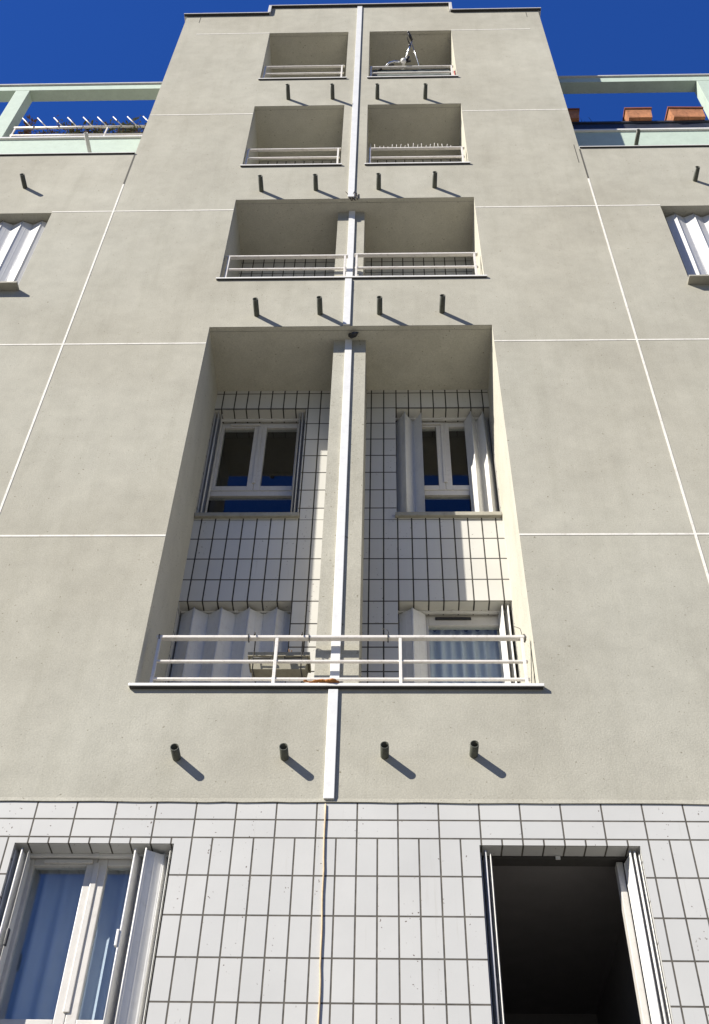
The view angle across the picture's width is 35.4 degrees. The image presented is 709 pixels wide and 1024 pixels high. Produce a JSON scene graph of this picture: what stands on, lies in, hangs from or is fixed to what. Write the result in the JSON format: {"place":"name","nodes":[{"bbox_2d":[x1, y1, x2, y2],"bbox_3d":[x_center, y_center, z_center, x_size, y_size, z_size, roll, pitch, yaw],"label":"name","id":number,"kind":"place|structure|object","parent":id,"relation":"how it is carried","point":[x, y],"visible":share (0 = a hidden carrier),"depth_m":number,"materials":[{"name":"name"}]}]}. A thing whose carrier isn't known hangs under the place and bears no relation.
{"place":"outdoors","nodes":[
{"label":"outdoors","id":0,"kind":"place"},
{"bbox_2d":[0,0,708,136],"label":"sky","id":1,"kind":"structure","parent":0,"point":[42,41],"materials":[{"name":"blue"}]},
{"label":"ground","id":2,"kind":"structure","parent":0,"visible":0},
{"bbox_2d":[0,2,708,1023],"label":"apartment building","id":3,"kind":"structure","parent":2,"relation":"on","point":[446,510],"depth_m":9.24,"materials":[{"name":"beige paint"}]},
{"bbox_2d":[0,220,46,290],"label":"window","id":4,"kind":"structure","parent":3,"relation":"in","point":[18,242],"depth_m":12.43,"materials":[{"name":"paint"}]},
{"bbox_2d":[20,115,36,136],"bbox_3d":[-4.813,-5.548,16.279,0.258,0.999,0.185,0,-48,2],"label":"potted plant","id":5,"kind":"object","parent":3,"relation":"on","point":[26,125],"visible":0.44,"depth_m":16.40,"materials":[{"name":"brown plant"}]},
{"bbox_2d":[13,115,146,136],"bbox_3d":[-3.799,-5.495,16.131,2.539,0.751,0.313,0,-48,2],"label":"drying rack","id":6,"kind":"object","parent":3,"relation":"on","point":[98,131],"visible":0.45,"depth_m":16.15,"materials":[{"name":"white metal"}]},
{"bbox_2d":[0,848,171,1023],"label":"window","id":7,"kind":"structure","parent":3,"relation":"in","point":[80,933],"depth_m":6.54,"materials":[{"name":"paint"}]},
{"bbox_2d":[60,117,113,133],"bbox_3d":[-3.960,-5.522,16.230,0.785,0.927,0.323,0,-48,2],"label":"potted plant","id":8,"kind":"object","parent":3,"relation":"on","point":[75,132],"visible":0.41,"depth_m":16.27,"materials":[{"name":"green plant"}]},
{"bbox_2d":[106,115,140,132],"bbox_3d":[-3.391,-5.527,16.193,0.540,0.900,0.254,-7,-48,8],"label":"potted plant","id":9,"kind":"object","parent":3,"relation":"on","point":[135,118],"visible":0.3,"depth_m":16.21,"materials":[{"name":"green plant"}]},
{"bbox_2d":[169,607,290,682],"bbox_3d":[-1.014,1.515,8.581,0.939,2.081,0.108,0,-48,2],"label":"balcony door","id":10,"kind":"structure","parent":3,"relation":"in","point":[193,621],"depth_m":9.08,"materials":[{"name":"paint"}]},
{"bbox_2d":[194,412,305,518],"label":"window","id":11,"kind":"structure","parent":3,"relation":"in","point":[252,470],"depth_m":11.29,"materials":[{"name":"paint"}]},
{"bbox_2d":[248,632,310,682],"bbox_3d":[-0.546,1.063,8.065,0.449,0.290,0.297,0,-48,2],"label":"flower trough","id":12,"kind":"object","parent":3,"relation":"hanging from","point":[282,670],"visible":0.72,"depth_m":8.02,"materials":[{"name":"plastic"}]},
{"bbox_2d":[317,804,325,1023],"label":"hanging cord","id":13,"kind":"object","parent":3,"relation":"hanging from","point":[321,918],"visible":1,"depth_m":6.35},
{"bbox_2d":[348,332,358,338],"bbox_3d":[-0.010,-1.743,10.934,0.057,0.086,0.123,32,-54,-24],"label":"soffit lamp","id":14,"kind":"object","parent":3,"relation":"attached to","point":[352,335],"visible":1,"depth_m":10.90,"materials":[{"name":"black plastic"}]},
{"bbox_2d":[378,31,419,70],"bbox_3d":[0.900,-5.933,15.963,1.397,1.805,0.956,25,-52,-20],"label":"bicycle","id":15,"kind":"object","parent":3,"relation":"on","point":[405,60],"visible":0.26,"depth_m":16.05,"materials":[{"name":"white metal"}]},
{"bbox_2d":[372,69,449,75],"bbox_3d":[0.805,-6.209,15.828,1.100,0.463,0.005,0,-48,2],"label":"balcony screen","id":16,"kind":"object","parent":3,"relation":"attached to","point":[418,70],"visible":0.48,"depth_m":15.93,"materials":[{"name":"white metal"}]},
{"bbox_2d":[395,411,501,517],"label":"window","id":17,"kind":"structure","parent":3,"relation":"in","point":[444,469],"depth_m":10.82,"materials":[{"name":"paint"}]},
{"bbox_2d":[398,605,517,682],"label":"balcony door","id":18,"kind":"structure","parent":3,"relation":"in","point":[411,621],"depth_m":9.17,"materials":[{"name":"paint"}]},
{"bbox_2d":[567,108,579,121],"bbox_3d":[3.057,-5.686,16.149,0.424,0.274,0.248,0,-48,2],"label":"terracotta planter","id":19,"kind":"object","parent":3,"relation":"on","point":[574,114],"visible":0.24,"depth_m":16.06,"materials":[{"name":"ceramic"}]},
{"bbox_2d":[480,850,671,1023],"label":"window","id":20,"kind":"structure","parent":3,"relation":"in","point":[565,944],"depth_m":7.32,"materials":[{"name":"paint"}]},
{"bbox_2d":[622,107,651,120],"bbox_3d":[4.112,-5.690,16.118,0.394,0.274,0.248,0,-48,2],"label":"terracotta planter","id":21,"kind":"object","parent":3,"relation":"on","point":[637,113],"visible":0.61,"depth_m":16.05,"materials":[{"name":"ceramic"}]},
{"bbox_2d":[665,106,705,120],"bbox_3d":[4.796,-5.692,16.097,0.524,0.274,0.248,-1,-48,-4],"label":"terracotta planter","id":22,"kind":"object","parent":3,"relation":"on","point":[675,113],"visible":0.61,"depth_m":16.02,"materials":[{"name":"ceramic"}]},
{"bbox_2d":[666,213,708,283],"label":"window","id":23,"kind":"structure","parent":3,"relation":"in","point":[690,234],"depth_m":12.19,"materials":[{"name":"paint"}]}
]}

